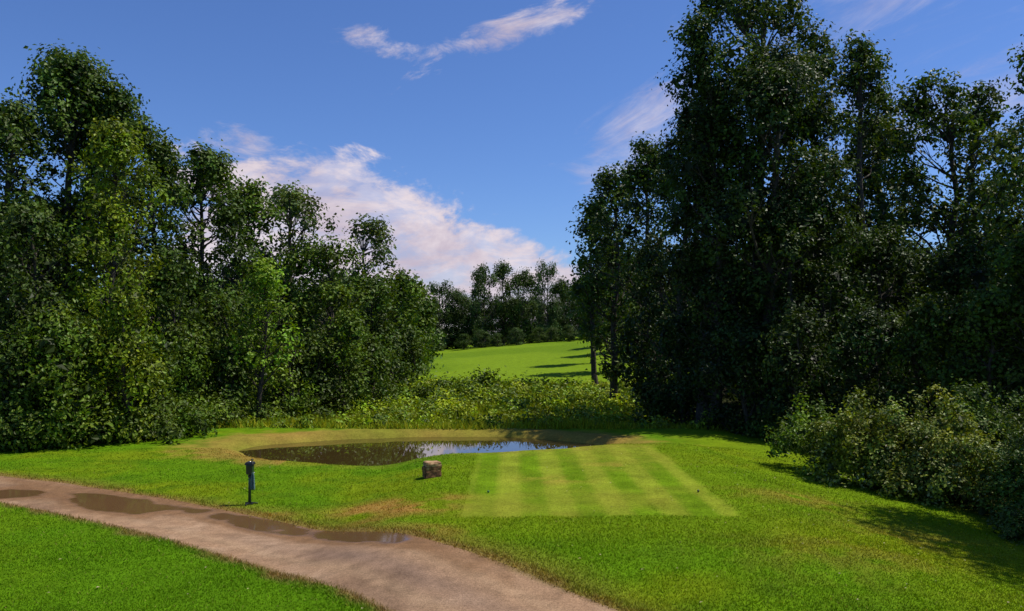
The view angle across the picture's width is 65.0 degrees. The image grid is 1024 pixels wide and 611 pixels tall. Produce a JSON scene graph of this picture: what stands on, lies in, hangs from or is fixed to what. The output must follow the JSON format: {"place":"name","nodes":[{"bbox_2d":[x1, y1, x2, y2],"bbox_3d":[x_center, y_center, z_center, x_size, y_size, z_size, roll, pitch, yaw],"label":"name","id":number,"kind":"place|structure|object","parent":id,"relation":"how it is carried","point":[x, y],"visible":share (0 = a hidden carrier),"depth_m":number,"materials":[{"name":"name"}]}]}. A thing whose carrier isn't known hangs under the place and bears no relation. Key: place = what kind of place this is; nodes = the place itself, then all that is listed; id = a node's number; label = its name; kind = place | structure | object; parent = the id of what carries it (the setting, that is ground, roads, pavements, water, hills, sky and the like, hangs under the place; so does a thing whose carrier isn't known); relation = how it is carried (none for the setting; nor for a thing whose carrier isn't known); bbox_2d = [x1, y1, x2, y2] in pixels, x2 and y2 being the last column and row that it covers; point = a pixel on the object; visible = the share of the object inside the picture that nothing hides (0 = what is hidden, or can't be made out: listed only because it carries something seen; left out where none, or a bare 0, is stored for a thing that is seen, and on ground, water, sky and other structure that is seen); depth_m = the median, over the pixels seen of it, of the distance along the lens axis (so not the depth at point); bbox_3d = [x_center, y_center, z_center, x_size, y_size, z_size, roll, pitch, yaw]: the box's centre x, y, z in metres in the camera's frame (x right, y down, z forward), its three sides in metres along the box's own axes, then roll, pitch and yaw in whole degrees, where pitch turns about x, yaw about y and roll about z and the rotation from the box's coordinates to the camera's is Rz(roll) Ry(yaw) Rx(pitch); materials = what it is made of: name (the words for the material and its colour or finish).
{"place":"outdoors","nodes":[
{"label":"outdoors","id":0,"kind":"place"},
{"bbox_2d":[0,476,617,610],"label":"cart path","id":1,"kind":"structure","parent":0,"point":[396,571],"depth_m":15.77,"materials":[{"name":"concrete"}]},
{"bbox_2d":[238,437,594,465],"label":"pond water","id":2,"kind":"structure","parent":0,"point":[373,452],"depth_m":33.69,"materials":[{"name":"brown liquid"}]},
{"bbox_2d":[0,336,1023,610],"bbox_3d":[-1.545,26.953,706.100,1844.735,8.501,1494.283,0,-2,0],"label":"ground","id":3,"kind":"structure","parent":0,"point":[556,360],"depth_m":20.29,"materials":[{"name":"green plant"}]},
{"bbox_2d":[0,243,46,397],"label":"vine covered tree","id":4,"kind":"object","parent":3,"relation":"on","point":[3,274],"visible":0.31,"depth_m":33.07,"materials":[{"name":"green plant"}]},
{"bbox_2d":[0,326,59,442],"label":"vine covered tree","id":5,"kind":"object","parent":3,"relation":"on","point":[10,363],"visible":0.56,"depth_m":31.24,"materials":[{"name":"green plant"}]},
{"bbox_2d":[0,90,73,397],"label":"deciduous tree","id":6,"kind":"object","parent":3,"relation":"on","point":[18,133],"visible":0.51,"depth_m":40.62,"materials":[{"name":"green plant"}]},
{"bbox_2d":[0,198,105,401],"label":"vine covered tree","id":7,"kind":"object","parent":3,"relation":"on","point":[33,228],"visible":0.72,"depth_m":34.36,"materials":[{"name":"green plant"}]},
{"bbox_2d":[0,299,118,449],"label":"vine covered tree","id":8,"kind":"object","parent":3,"relation":"on","point":[63,332],"visible":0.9,"depth_m":31.73,"materials":[{"name":"green plant"}]},
{"bbox_2d":[1,39,138,351],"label":"deciduous tree","id":9,"kind":"object","parent":3,"relation":"on","point":[69,79],"visible":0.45,"depth_m":43.44,"materials":[{"name":"green plant"}]},
{"bbox_2d":[1,96,169,340],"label":"deciduous tree","id":10,"kind":"object","parent":3,"relation":"on","point":[60,151],"visible":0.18,"depth_m":45.21,"materials":[{"name":"green plant"}]},
{"bbox_2d":[41,315,142,407],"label":"vine covered tree","id":11,"kind":"object","parent":3,"relation":"on","point":[97,337],"visible":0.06,"depth_m":34.89,"materials":[{"name":"green plant"}]},
{"bbox_2d":[43,112,174,401],"bbox_3d":[-19.059,-1.371,37.618,4.691,15.220,6.186,-1,-2,27],"label":"vine covered tree","id":12,"kind":"object","parent":3,"relation":"on","point":[114,145],"visible":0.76,"depth_m":36.99,"materials":[{"name":"green plant"}]},
{"bbox_2d":[78,73,162,385],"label":"deciduous tree","id":13,"kind":"object","parent":3,"relation":"on","point":[122,103],"visible":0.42,"depth_m":44.01,"materials":[{"name":"green plant"}]},
{"bbox_2d":[70,265,173,444],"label":"vine covered tree","id":14,"kind":"object","parent":3,"relation":"on","point":[121,314],"visible":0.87,"depth_m":33.57,"materials":[{"name":"green plant"}]},
{"bbox_2d":[101,332,188,419],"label":"vine covered tree","id":15,"kind":"object","parent":3,"relation":"on","point":[173,360],"visible":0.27,"depth_m":36.22,"materials":[{"name":"green plant"}]},
{"bbox_2d":[126,127,195,342],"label":"deciduous tree","id":16,"kind":"object","parent":3,"relation":"on","point":[165,157],"visible":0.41,"depth_m":45.91,"materials":[{"name":"green plant"}]},
{"bbox_2d":[134,244,222,400],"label":"vine covered tree","id":17,"kind":"object","parent":3,"relation":"on","point":[178,274],"visible":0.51,"depth_m":40.63,"materials":[{"name":"green plant"}]},
{"bbox_2d":[0,388,371,452],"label":"woodland edge shrubs","id":18,"kind":"object","parent":3,"relation":"on","point":[188,420],"visible":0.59,"depth_m":33.60,"materials":[{"name":"green plant"}]},
{"bbox_2d":[161,318,232,411],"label":"vine covered tree","id":19,"kind":"object","parent":3,"relation":"on","point":[191,364],"visible":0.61,"depth_m":39.57,"materials":[{"name":"green plant"}]},
{"bbox_2d":[146,137,268,394],"bbox_3d":[-20.546,-1.629,53.992,8.276,18.942,7.906,1,-2,-22],"label":"deciduous tree","id":20,"kind":"object","parent":3,"relation":"on","point":[208,168],"visible":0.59,"depth_m":53.50,"materials":[{"name":"green plant"}]},
{"bbox_2d":[179,283,258,395],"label":"vine covered tree","id":21,"kind":"object","parent":3,"relation":"on","point":[221,317],"visible":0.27,"depth_m":43.51,"materials":[{"name":"green plant"}]},
{"bbox_2d":[199,333,259,417],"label":"vine covered tree","id":22,"kind":"object","parent":3,"relation":"on","point":[228,388],"visible":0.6,"depth_m":41.32,"materials":[{"name":"green plant"}]},
{"bbox_2d":[196,174,291,389],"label":"deciduous tree","id":23,"kind":"object","parent":3,"relation":"on","point":[253,191],"visible":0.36,"depth_m":59.67,"materials":[{"name":"green plant"}]},
{"bbox_2d":[245,459,257,504],"bbox_3d":[-6.911,4.652,21.222,0.368,1.195,0.361,0,-2,0],"label":"ball washer","id":24,"kind":"object","parent":3,"relation":"on","point":[250,472],"visible":1,"depth_m":21.18,"materials":[{"name":"black plastic"}]},
{"bbox_2d":[216,251,304,420],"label":"maple sapling","id":25,"kind":"object","parent":3,"relation":"on","point":[264,277],"visible":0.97,"depth_m":42.09,"materials":[{"name":"green plant"}]},
{"bbox_2d":[245,279,322,399],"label":"deciduous tree","id":26,"kind":"object","parent":3,"relation":"on","point":[299,318],"visible":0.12,"depth_m":51.56,"materials":[{"name":"green plant"}]},
{"bbox_2d":[247,335,323,418],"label":"vine covered tree","id":27,"kind":"object","parent":3,"relation":"on","point":[287,401],"visible":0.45,"depth_m":45.34,"materials":[{"name":"green plant"}]},
{"bbox_2d":[235,180,349,335],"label":"deciduous tree","id":28,"kind":"object","parent":3,"relation":"on","point":[296,201],"visible":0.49,"depth_m":64.87,"materials":[{"name":"green plant"}]},
{"bbox_2d":[285,324,346,416],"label":"vine covered tree","id":29,"kind":"object","parent":3,"relation":"on","point":[310,375],"visible":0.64,"depth_m":48.37,"materials":[{"name":"green plant"}]},
{"bbox_2d":[256,231,382,410],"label":"deciduous tree","id":30,"kind":"object","parent":3,"relation":"on","point":[331,296],"visible":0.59,"depth_m":51.16,"materials":[{"name":"green plant"}]},
{"bbox_2d":[310,305,382,413],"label":"deciduous tree","id":31,"kind":"object","parent":3,"relation":"on","point":[349,327],"visible":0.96,"depth_m":49.58,"materials":[{"name":"green plant"}]},
{"bbox_2d":[344,211,399,377],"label":"deciduous tree","id":32,"kind":"object","parent":3,"relation":"on","point":[367,227],"visible":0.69,"depth_m":70.03,"materials":[{"name":"green plant"}]},
{"bbox_2d":[341,336,402,410],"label":"vine covered tree","id":33,"kind":"object","parent":3,"relation":"on","point":[374,348],"visible":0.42,"depth_m":54.29,"materials":[{"name":"green plant"}]},
{"bbox_2d":[342,262,403,397],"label":"deciduous tree","id":34,"kind":"object","parent":3,"relation":"on","point":[379,302],"visible":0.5,"depth_m":59.51,"materials":[{"name":"green plant"}]},
{"bbox_2d":[379,377,409,396],"bbox_3d":[-9.527,6.652,61.633,3.180,2.450,3.704,-1,-2,29],"label":"shrub","id":35,"kind":"object","parent":3,"relation":"on","point":[399,385],"visible":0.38,"depth_m":61.48,"materials":[{"name":"green plant"}]},
{"bbox_2d":[375,325,423,390],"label":"deciduous tree","id":36,"kind":"object","parent":3,"relation":"on","point":[398,369],"visible":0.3,"depth_m":65.81,"materials":[{"name":"green plant"}]},
{"bbox_2d":[377,264,438,379],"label":"deciduous tree","id":37,"kind":"object","parent":3,"relation":"on","point":[406,285],"visible":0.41,"depth_m":97.26,"materials":[{"name":"green plant"}]},
{"bbox_2d":[390,321,434,383],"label":"vine covered tree","id":38,"kind":"object","parent":3,"relation":"on","point":[416,349],"visible":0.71,"depth_m":85.33,"materials":[{"name":"green plant"}]},
{"bbox_2d":[390,380,439,401],"bbox_3d":[-7.015,6.507,59.929,3.983,1.984,2.192,-1,-2,28],"label":"shrub","id":39,"kind":"object","parent":3,"relation":"on","point":[425,391],"visible":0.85,"depth_m":59.50,"materials":[{"name":"green plant"}]},
{"bbox_2d":[398,288,446,368],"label":"deciduous tree","id":40,"kind":"object","parent":3,"relation":"on","point":[431,307],"visible":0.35,"depth_m":116.91,"materials":[{"name":"green plant"}]},
{"bbox_2d":[180,258,665,350],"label":"distant tree line","id":41,"kind":"object","parent":3,"relation":"on","point":[475,325],"visible":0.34,"depth_m":214.50,"materials":[{"name":"green plant"}]},
{"bbox_2d":[422,461,441,478],"bbox_3d":[-2.325,4.764,23.344,0.532,0.487,0.410,1,-2,-20],"label":"stone tee marker","id":42,"kind":"object","parent":3,"relation":"on","point":[431,469],"visible":0.99,"depth_m":23.18,"materials":[{"name":"stone"}]},
{"bbox_2d":[435,371,464,391],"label":"shrub","id":43,"kind":"object","parent":3,"relation":"on","point":[444,385],"visible":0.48,"depth_m":69.99,"materials":[{"name":"green plant"}]},
{"bbox_2d":[200,379,729,431],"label":"tall weeds","id":44,"kind":"object","parent":3,"relation":"on","point":[568,424],"visible":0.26,"depth_m":39.16,"materials":[{"name":"green plant"}]},
{"bbox_2d":[450,377,484,395],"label":"shrub","id":45,"kind":"object","parent":3,"relation":"on","point":[469,384],"visible":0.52,"depth_m":65.36,"materials":[{"name":"green plant"}]},
{"bbox_2d":[210,370,733,430],"bbox_3d":[-1.547,7.727,62.699,31.857,3.928,49.961,0,-2,0],"label":"wild shrub thicket","id":46,"kind":"object","parent":3,"relation":"on","point":[394,403],"visible":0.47,"depth_m":51.51,"materials":[{"name":"green plant"}]},
{"bbox_2d":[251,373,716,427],"bbox_3d":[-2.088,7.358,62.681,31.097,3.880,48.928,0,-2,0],"label":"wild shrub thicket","id":47,"kind":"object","parent":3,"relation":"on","point":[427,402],"visible":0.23,"depth_m":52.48,"materials":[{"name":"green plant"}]},
{"bbox_2d":[461,364,507,387],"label":"shrub","id":48,"kind":"object","parent":3,"relation":"on","point":[482,377],"visible":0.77,"depth_m":77.16,"materials":[{"name":"green plant"}]},
{"bbox_2d":[7,207,1023,420],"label":"background woodland","id":49,"kind":"object","parent":3,"relation":"on","point":[346,281],"visible":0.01,"depth_m":60.75,"materials":[{"name":"green plant"}]},
{"bbox_2d":[48,445,1021,607],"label":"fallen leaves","id":50,"kind":"object","parent":3,"relation":"on","point":[670,496],"visible":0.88,"depth_m":17.47,"materials":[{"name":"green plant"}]},
{"bbox_2d":[569,275,607,363],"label":"deciduous tree","id":51,"kind":"object","parent":3,"relation":"on","point":[581,331],"visible":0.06,"depth_m":117.64,"materials":[{"name":"green plant"}]},
{"bbox_2d":[557,197,622,384],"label":"deciduous tree","id":52,"kind":"object","parent":3,"relation":"on","point":[588,308],"visible":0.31,"depth_m":83.73,"materials":[{"name":"green plant"}]},
{"bbox_2d":[565,161,650,400],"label":"deciduous tree","id":53,"kind":"object","parent":3,"relation":"on","point":[606,183],"visible":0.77,"depth_m":61.65,"materials":[{"name":"green plant"}]},
{"bbox_2d":[577,246,640,357],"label":"deciduous tree","id":54,"kind":"object","parent":3,"relation":"on","point":[625,307],"visible":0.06,"depth_m":100.06,"materials":[{"name":"green plant"}]},
{"bbox_2d":[606,277,641,327],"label":"deciduous tree","id":55,"kind":"object","parent":3,"relation":"on","point":[626,305],"visible":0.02,"depth_m":131.20,"materials":[{"name":"green plant"}]},
{"bbox_2d":[610,307,659,407],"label":"understory tree","id":56,"kind":"object","parent":3,"relation":"on","point":[628,374],"visible":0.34,"depth_m":53.67,"materials":[{"name":"green plant"}]},
{"bbox_2d":[602,131,681,404],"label":"deciduous tree","id":57,"kind":"object","parent":3,"relation":"on","point":[638,174],"visible":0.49,"depth_m":54.85,"materials":[{"name":"green plant"}]},
{"bbox_2d":[619,227,688,418],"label":"deciduous tree","id":58,"kind":"object","parent":3,"relation":"on","point":[638,260],"visible":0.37,"depth_m":49.75,"materials":[{"name":"green plant"}]},
{"bbox_2d":[629,400,695,422],"bbox_3d":[8.649,6.117,45.908,3.322,1.901,2.803,1,-2,-19],"label":"shrub","id":59,"kind":"object","parent":3,"relation":"on","point":[651,414],"visible":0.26,"depth_m":45.76,"materials":[{"name":"green plant"}]},
{"bbox_2d":[624,110,723,421],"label":"deciduous tree","id":60,"kind":"object","parent":3,"relation":"on","point":[664,164],"visible":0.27,"depth_m":47.26,"materials":[{"name":"green plant"}]},
{"bbox_2d":[629,305,724,425],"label":"understory tree","id":61,"kind":"object","parent":3,"relation":"on","point":[663,400],"visible":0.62,"depth_m":43.90,"materials":[{"name":"green plant"}]},
{"bbox_2d":[651,2,740,423],"bbox_3d":[9.637,-4.475,42.035,4.933,23.105,4.446,0,-2,0],"label":"deciduous tree","id":62,"kind":"object","parent":3,"relation":"on","point":[698,41],"visible":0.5,"depth_m":42.10,"materials":[{"name":"green plant"}]},
{"bbox_2d":[655,62,764,429],"bbox_3d":[10.265,-2.796,41.530,5.462,19.406,5.825,-1,-2,23],"label":"deciduous tree","id":63,"kind":"object","parent":3,"relation":"on","point":[724,270],"visible":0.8,"depth_m":40.84,"materials":[{"name":"green plant"}]},
{"bbox_2d":[623,376,876,458],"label":"woodland edge shrubs","id":64,"kind":"object","parent":3,"relation":"on","point":[755,425],"visible":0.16,"depth_m":36.53,"materials":[{"name":"green plant"}]},
{"bbox_2d":[656,0,856,418],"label":"deciduous tree","id":65,"kind":"object","parent":3,"relation":"on","point":[749,22],"visible":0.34,"depth_m":42.11,"materials":[{"name":"green plant"}]},
{"bbox_2d":[677,31,886,418],"bbox_3d":[12.922,-3.458,40.135,9.679,20.707,9.820,0,-2,0],"label":"deciduous tree","id":66,"kind":"object","parent":3,"relation":"on","point":[780,75],"visible":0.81,"depth_m":38.72,"materials":[{"name":"green plant"}]},
{"bbox_2d":[751,304,842,440],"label":"understory tree","id":67,"kind":"object","parent":3,"relation":"on","point":[778,408],"visible":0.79,"depth_m":35.08,"materials":[{"name":"green plant"}]},
{"bbox_2d":[730,170,872,422],"bbox_3d":[13.943,0.035,39.022,6.702,13.353,7.777,0,-2,0],"label":"deciduous tree","id":68,"kind":"object","parent":3,"relation":"on","point":[787,299],"visible":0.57,"depth_m":38.39,"materials":[{"name":"green plant"}]},
{"bbox_2d":[760,393,848,480],"bbox_3d":[10.126,4.431,27.218,2.920,2.876,3.390,0,-2,0],"label":"flowering shrub","id":69,"kind":"object","parent":3,"relation":"on","point":[807,437],"visible":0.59,"depth_m":27.41,"materials":[{"name":"green plant"}]},
{"bbox_2d":[781,19,868,397],"bbox_3d":[16.375,-4.057,42.975,4.715,23.191,4.411,-1,-3,36],"label":"deciduous tree","id":70,"kind":"object","parent":3,"relation":"on","point":[813,37],"visible":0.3,"depth_m":42.79,"materials":[{"name":"green plant"}]},
{"bbox_2d":[800,385,919,492],"bbox_3d":[11.090,4.350,25.284,3.780,3.629,3.418,-1,-2,17],"label":"flowering shrub","id":71,"kind":"object","parent":3,"relation":"on","point":[849,438],"visible":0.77,"depth_m":24.96,"materials":[{"name":"green plant"}]},
{"bbox_2d":[810,299,913,435],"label":"understory tree","id":72,"kind":"object","parent":3,"relation":"on","point":[867,331],"visible":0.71,"depth_m":33.60,"materials":[{"name":"green plant"}]},
{"bbox_2d":[827,28,906,386],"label":"deciduous tree","id":73,"kind":"object","parent":3,"relation":"on","point":[861,55],"visible":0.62,"depth_m":44.93,"materials":[{"name":"green plant"}]},
{"bbox_2d":[819,217,936,434],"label":"deciduous tree","id":74,"kind":"object","parent":3,"relation":"on","point":[885,246],"visible":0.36,"depth_m":40.32,"materials":[{"name":"green plant"}]},
{"bbox_2d":[824,103,961,424],"bbox_3d":[24.173,-2.691,51.797,8.760,21.695,9.346,1,-2,-31],"label":"deciduous tree","id":75,"kind":"object","parent":3,"relation":"on","point":[867,183],"visible":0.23,"depth_m":50.90,"materials":[{"name":"green plant"}]},
{"bbox_2d":[871,450,932,502],"bbox_3d":[11.522,4.965,23.500,2.223,1.493,1.743,1,-2,-20],"label":"flowering shrub","id":76,"kind":"object","parent":3,"relation":"on","point":[894,486],"visible":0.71,"depth_m":23.06,"materials":[{"name":"green plant"}]},
{"bbox_2d":[843,384,1013,506],"bbox_3d":[12.532,4.270,24.446,4.516,3.759,4.426,0,-2,0],"label":"flowering shrub","id":77,"kind":"object","parent":3,"relation":"on","point":[920,434],"visible":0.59,"depth_m":23.84,"materials":[{"name":"green plant"}]},
{"bbox_2d":[854,68,1023,429],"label":"deciduous tree","id":78,"kind":"object","parent":3,"relation":"on","point":[922,109],"visible":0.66,"depth_m":45.77,"materials":[{"name":"green plant"}]},
{"bbox_2d":[878,285,1001,435],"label":"understory tree","id":79,"kind":"object","parent":3,"relation":"on","point":[926,332],"visible":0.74,"depth_m":31.61,"materials":[{"name":"green plant"}]},
{"bbox_2d":[892,231,1011,426],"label":"deciduous tree","id":80,"kind":"object","parent":3,"relation":"on","point":[959,263],"visible":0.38,"depth_m":38.22,"materials":[{"name":"green plant"}]},
{"bbox_2d":[910,433,1022,515],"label":"flowering shrub","id":81,"kind":"object","parent":3,"relation":"on","point":[947,476],"visible":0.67,"depth_m":22.22,"materials":[{"name":"green plant"}]},
{"bbox_2d":[925,374,1023,457],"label":"flowering shrub","id":82,"kind":"object","parent":3,"relation":"on","point":[992,419],"visible":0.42,"depth_m":25.70,"materials":[{"name":"green plant"}]},
{"bbox_2d":[937,279,1023,451],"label":"understory tree","id":83,"kind":"object","parent":3,"relation":"on","point":[977,332],"visible":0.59,"depth_m":30.24,"materials":[{"name":"green plant"}]},
{"bbox_2d":[938,77,1023,369],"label":"deciduous tree","id":84,"kind":"object","parent":3,"relation":"on","point":[991,92],"visible":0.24,"depth_m":48.00,"materials":[{"name":"green plant"}]},
{"bbox_2d":[967,424,1023,524],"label":"flowering shrub","id":85,"kind":"object","parent":3,"relation":"on","point":[1012,475],"visible":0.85,"depth_m":20.99,"materials":[{"name":"green plant"}]},
{"bbox_2d":[968,112,1023,349],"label":"deciduous tree","id":86,"kind":"object","parent":3,"relation":"on","point":[1001,144],"visible":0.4,"depth_m":38.15,"materials":[{"name":"green plant"}]},
{"bbox_2d":[970,34,1023,304],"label":"deciduous tree","id":87,"kind":"object","parent":3,"relation":"on","point":[1011,225],"visible":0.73,"depth_m":32.40,"materials":[{"name":"green plant"}]},
{"bbox_2d":[982,223,1023,434],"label":"deciduous tree","id":88,"kind":"object","parent":3,"relation":"on","point":[1017,263],"visible":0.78,"depth_m":30.05,"materials":[{"name":"green plant"}]},
{"bbox_2d":[997,132,1023,199],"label":"deciduous tree","id":89,"kind":"object","parent":3,"relation":"on","point":[1014,164],"visible":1,"depth_m":22.06,"materials":[{"name":"green plant"}]},
{"bbox_2d":[0,0,1023,334],"label":"sky","id":90,"kind":"structure","parent":0,"point":[479,128],"materials":[{"name":"blue"}]}
]}

